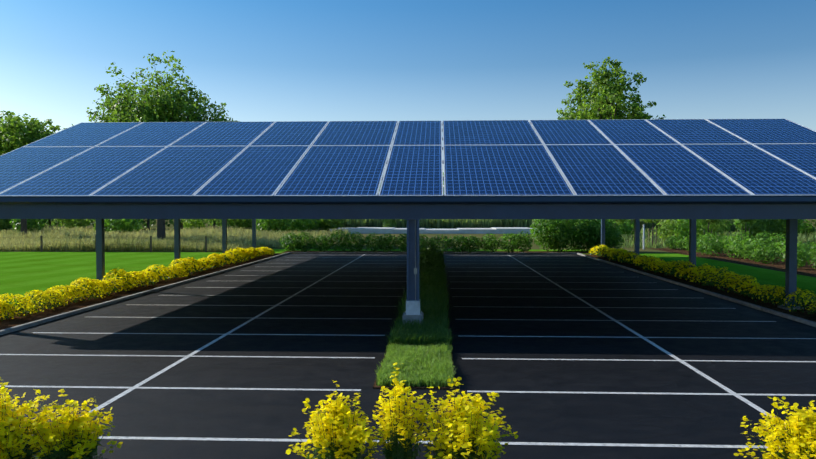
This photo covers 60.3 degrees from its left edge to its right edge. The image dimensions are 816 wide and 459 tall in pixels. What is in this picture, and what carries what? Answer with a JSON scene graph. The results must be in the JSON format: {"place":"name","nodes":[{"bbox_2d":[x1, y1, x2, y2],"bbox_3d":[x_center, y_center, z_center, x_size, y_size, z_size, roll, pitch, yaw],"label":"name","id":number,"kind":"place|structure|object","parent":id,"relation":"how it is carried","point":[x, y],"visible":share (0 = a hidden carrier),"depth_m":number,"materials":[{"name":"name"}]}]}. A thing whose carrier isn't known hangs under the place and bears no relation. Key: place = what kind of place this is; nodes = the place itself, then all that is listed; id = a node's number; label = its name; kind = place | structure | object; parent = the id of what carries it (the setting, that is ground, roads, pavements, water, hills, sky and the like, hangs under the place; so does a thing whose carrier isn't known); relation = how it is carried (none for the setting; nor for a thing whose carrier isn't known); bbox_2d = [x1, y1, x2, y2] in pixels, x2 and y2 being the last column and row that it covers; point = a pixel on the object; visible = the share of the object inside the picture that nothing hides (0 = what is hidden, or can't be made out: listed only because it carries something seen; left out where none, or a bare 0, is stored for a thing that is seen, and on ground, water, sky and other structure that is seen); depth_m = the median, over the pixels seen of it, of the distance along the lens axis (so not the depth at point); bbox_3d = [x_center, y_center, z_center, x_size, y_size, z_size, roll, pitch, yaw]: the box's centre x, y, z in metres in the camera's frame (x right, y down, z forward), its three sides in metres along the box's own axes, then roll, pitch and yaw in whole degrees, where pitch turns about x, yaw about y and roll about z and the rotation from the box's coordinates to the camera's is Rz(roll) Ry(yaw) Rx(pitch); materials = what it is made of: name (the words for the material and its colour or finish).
{"place":"outdoors","nodes":[
{"label":"outdoors","id":0,"kind":"place"},
{"bbox_2d":[0,252,221,305],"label":"lawn","id":1,"kind":"structure","parent":0,"point":[22,273],"depth_m":37.56,"materials":[{"name":"green plant"}]},
{"bbox_2d":[0,219,815,277],"bbox_3d":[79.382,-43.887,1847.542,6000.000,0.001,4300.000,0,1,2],"label":"hedge","id":2,"kind":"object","parent":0,"point":[536,247],"depth_m":70.29,"materials":[{"name":"green plant"}]},
{"bbox_2d":[0,110,60,234],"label":"tree","id":3,"kind":"object","parent":2,"relation":"on","point":[10,140],"depth_m":68.70,"materials":[{"name":"green plant"}]},
{"bbox_2d":[0,219,115,231],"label":"trees","id":4,"kind":"object","parent":2,"relation":"on","point":[5,224],"visible":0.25,"depth_m":90.92,"materials":[{"name":"green plant"}]},
{"bbox_2d":[40,236,206,251],"bbox_3d":[-50.366,0.998,51.631,72.100,1.150,0.100,0,1,2],"label":"field fence","id":5,"kind":"object","parent":2,"relation":"on","point":[41,240],"visible":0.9,"depth_m":50.25,"materials":[{"name":"brown wood"}]},
{"bbox_2d":[0,247,274,320],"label":"flower shrubs","id":6,"kind":"object","parent":2,"relation":"on","point":[182,267],"visible":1,"depth_m":25.16,"materials":[{"name":"yellow plant"}]},
{"bbox_2d":[0,253,283,329],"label":"mulch bed","id":7,"kind":"object","parent":2,"relation":"on","point":[9,322],"depth_m":22.98,"materials":[{"name":"brown soil"}]},
{"bbox_2d":[56,50,238,239],"bbox_3d":[-22.022,-7.242,63.429,14.782,17.048,14.790,0,1,2],"label":"tree","id":8,"kind":"object","parent":2,"relation":"on","point":[148,102],"depth_m":61.37,"materials":[{"name":"green plant"}]},
{"bbox_2d":[10,219,320,232],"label":"trees","id":9,"kind":"object","parent":2,"relation":"on","point":[269,225],"visible":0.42,"depth_m":83.42,"materials":[{"name":"green plant"}]},
{"bbox_2d":[0,225,350,251],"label":"dry grass blades","id":10,"kind":"object","parent":2,"relation":"on","point":[77,239],"visible":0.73,"depth_m":58.31,"materials":[{"name":"plant"}]},
{"bbox_2d":[56,219,345,230],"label":"trees","id":11,"kind":"object","parent":2,"relation":"on","point":[326,223],"visible":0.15,"depth_m":95.71,"materials":[{"name":"green plant"}]},
{"bbox_2d":[279,230,532,251],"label":"hedge shrubs","id":12,"kind":"object","parent":2,"relation":"on","point":[517,242],"visible":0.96,"depth_m":49.66,"materials":[{"name":"green plant"}]},
{"bbox_2d":[0,254,815,458],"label":"asphalt lot","id":13,"kind":"structure","parent":2,"relation":"on","point":[535,303],"depth_m":13.72,"materials":[{"name":"black asphalt"}]},
{"bbox_2d":[0,377,122,458],"bbox_3d":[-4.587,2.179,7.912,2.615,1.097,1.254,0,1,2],"label":"flowering bush","id":14,"kind":"object","parent":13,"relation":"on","point":[49,437],"depth_m":7.83,"materials":[{"name":"yellow plant"}]},
{"bbox_2d":[286,361,518,458],"bbox_3d":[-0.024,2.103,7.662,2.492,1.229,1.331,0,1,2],"label":"flowering bush","id":15,"kind":"object","parent":13,"relation":"on","point":[461,418],"depth_m":7.66,"materials":[{"name":"yellow plant"}]},
{"bbox_2d":[0,252,815,334],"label":"kerbs","id":16,"kind":"structure","parent":13,"relation":"on","point":[91,307],"depth_m":24.54,"materials":[{"name":"concrete"}]},
{"bbox_2d":[0,254,815,447],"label":"bay markings","id":17,"kind":"object","parent":13,"relation":"on","point":[743,399],"visible":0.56,"depth_m":13.52,"materials":[{"name":"paint"}]},
{"bbox_2d":[373,289,455,389],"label":"island soil","id":18,"kind":"structure","parent":13,"relation":"on","point":[375,386],"depth_m":11.38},
{"bbox_2d":[374,339,457,386],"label":"island grass blades","id":19,"kind":"object","parent":18,"relation":"on","point":[428,365],"visible":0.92,"depth_m":12.49,"materials":[{"name":"green plant"}]},
{"bbox_2d":[387,248,456,348],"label":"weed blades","id":20,"kind":"object","parent":18,"relation":"on","point":[429,329],"visible":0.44,"depth_m":17.07,"materials":[{"name":"green plant"}]},
{"bbox_2d":[406,248,443,315],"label":"island shrubs","id":21,"kind":"object","parent":18,"relation":"on","point":[430,261],"visible":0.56,"depth_m":24.99,"materials":[{"name":"green plant"}]},
{"bbox_2d":[734,396,815,458],"bbox_3d":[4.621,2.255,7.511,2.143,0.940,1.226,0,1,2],"label":"blossoms","id":22,"kind":"object","parent":13,"relation":"on","point":[807,417],"depth_m":7.50,"materials":[{"name":"yellow plant"}]},
{"bbox_2d":[0,124,815,324],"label":"carport frame","id":23,"kind":"object","parent":2,"relation":"on","point":[414,214],"visible":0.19,"depth_m":17.19,"materials":[{"name":"metal"}]},
{"bbox_2d":[0,119,815,196],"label":"solar panels","id":24,"kind":"object","parent":23,"relation":"on","point":[700,157],"visible":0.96,"depth_m":20.46,"materials":[{"name":"blue glass"}]},
{"bbox_2d":[0,196,815,203],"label":"eave gutter","id":25,"kind":"object","parent":23,"relation":"attached to","point":[409,200],"visible":1,"depth_m":16.91,"materials":[{"name":"grey metal"}]},
{"bbox_2d":[6,172,815,229],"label":"tree belt","id":26,"kind":"object","parent":2,"relation":"on","point":[152,222],"depth_m":115.06,"materials":[{"name":"green plant"}]},
{"bbox_2d":[330,227,545,233],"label":"pale bank wall","id":27,"kind":"structure","parent":2,"relation":"on","point":[394,230],"depth_m":92.13,"materials":[{"name":"grey concrete"}]},
{"bbox_2d":[382,219,577,229],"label":"trees","id":28,"kind":"object","parent":2,"relation":"on","point":[388,222],"visible":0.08,"depth_m":100.32,"materials":[{"name":"green plant"}]},
{"bbox_2d":[284,219,779,231],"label":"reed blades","id":29,"kind":"object","parent":2,"relation":"on","point":[441,223],"visible":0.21,"depth_m":101.27,"materials":[{"name":"green plant"}]},
{"bbox_2d":[530,219,624,251],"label":"hedge shrubs","id":30,"kind":"object","parent":2,"relation":"on","point":[559,234],"visible":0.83,"depth_m":50.25,"materials":[{"name":"green plant"}]},
{"bbox_2d":[556,56,664,225],"bbox_3d":[18.529,-7.212,64.836,10.017,16.907,11.868,0,1,2],"label":"tree","id":31,"kind":"object","parent":2,"relation":"on","point":[595,98],"depth_m":63.18,"materials":[{"name":"green plant"}]},
{"bbox_2d":[643,225,644,249],"bbox_3d":[17.982,0.573,53.569,0.129,1.900,0.129,1,2,25],"label":"service post","id":32,"kind":"object","parent":2,"relation":"on","point":[643,237],"visible":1,"depth_m":53.52,"materials":[{"name":"grey metal"}]},
{"bbox_2d":[610,219,749,245],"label":"tree trunks","id":33,"kind":"object","parent":2,"relation":"on","point":[704,230],"visible":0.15,"depth_m":58.93,"materials":[{"name":"brown wood"}]},
{"bbox_2d":[584,254,815,321],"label":"mulch bed","id":34,"kind":"object","parent":2,"relation":"on","point":[798,313],"depth_m":24.97,"materials":[{"name":"brown soil"}]},
{"bbox_2d":[585,227,815,247],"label":"meadow grass blades","id":35,"kind":"object","parent":2,"relation":"on","point":[811,239],"visible":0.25,"depth_m":66.55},
{"bbox_2d":[589,244,815,313],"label":"flower shrubs","id":36,"kind":"object","parent":2,"relation":"on","point":[680,270],"visible":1,"depth_m":27.00,"materials":[{"name":"yellow plant"}]},
{"bbox_2d":[598,219,815,238],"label":"trees","id":37,"kind":"object","parent":2,"relation":"on","point":[808,228],"visible":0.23,"depth_m":73.63,"materials":[{"name":"green plant"}]},
{"bbox_2d":[653,219,806,241],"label":"trees","id":38,"kind":"object","parent":2,"relation":"on","point":[775,226],"visible":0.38,"depth_m":62.22,"materials":[{"name":"green plant"}]},
{"bbox_2d":[649,248,815,276],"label":"mulch bed","id":39,"kind":"object","parent":2,"relation":"on","point":[807,270],"visible":0.5,"depth_m":40.52,"materials":[{"name":"brown soil"}]},
{"bbox_2d":[664,230,815,268],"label":"hedgerow shrubs","id":40,"kind":"object","parent":2,"relation":"on","point":[747,247],"visible":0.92,"depth_m":43.40,"materials":[{"name":"green plant"}]},
{"bbox_2d":[0,0,815,192],"label":"sky","id":41,"kind":"structure","parent":0,"point":[267,60],"materials":[{"name":"blue"}]},
{"bbox_2d":[273,249,583,252],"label":"lawn","id":42,"kind":"structure","parent":0,"point":[278,250],"depth_m":52.09,"materials":[{"name":"green plant"}]},
{"bbox_2d":[281,251,588,253],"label":"curb","id":43,"kind":"structure","parent":42,"relation":"on","point":[584,252],"depth_m":50.71,"materials":[{"name":"grey concrete"}]},
{"bbox_2d":[614,219,757,224],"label":"trees","id":44,"kind":"object","parent":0,"point":[704,221],"visible":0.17,"depth_m":57.73,"materials":[{"name":"green plant"}]},
{"bbox_2d":[631,253,815,302],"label":"lawn","id":45,"kind":"structure","parent":0,"point":[762,276],"depth_m":33.79,"materials":[{"name":"green plant"}]}
]}

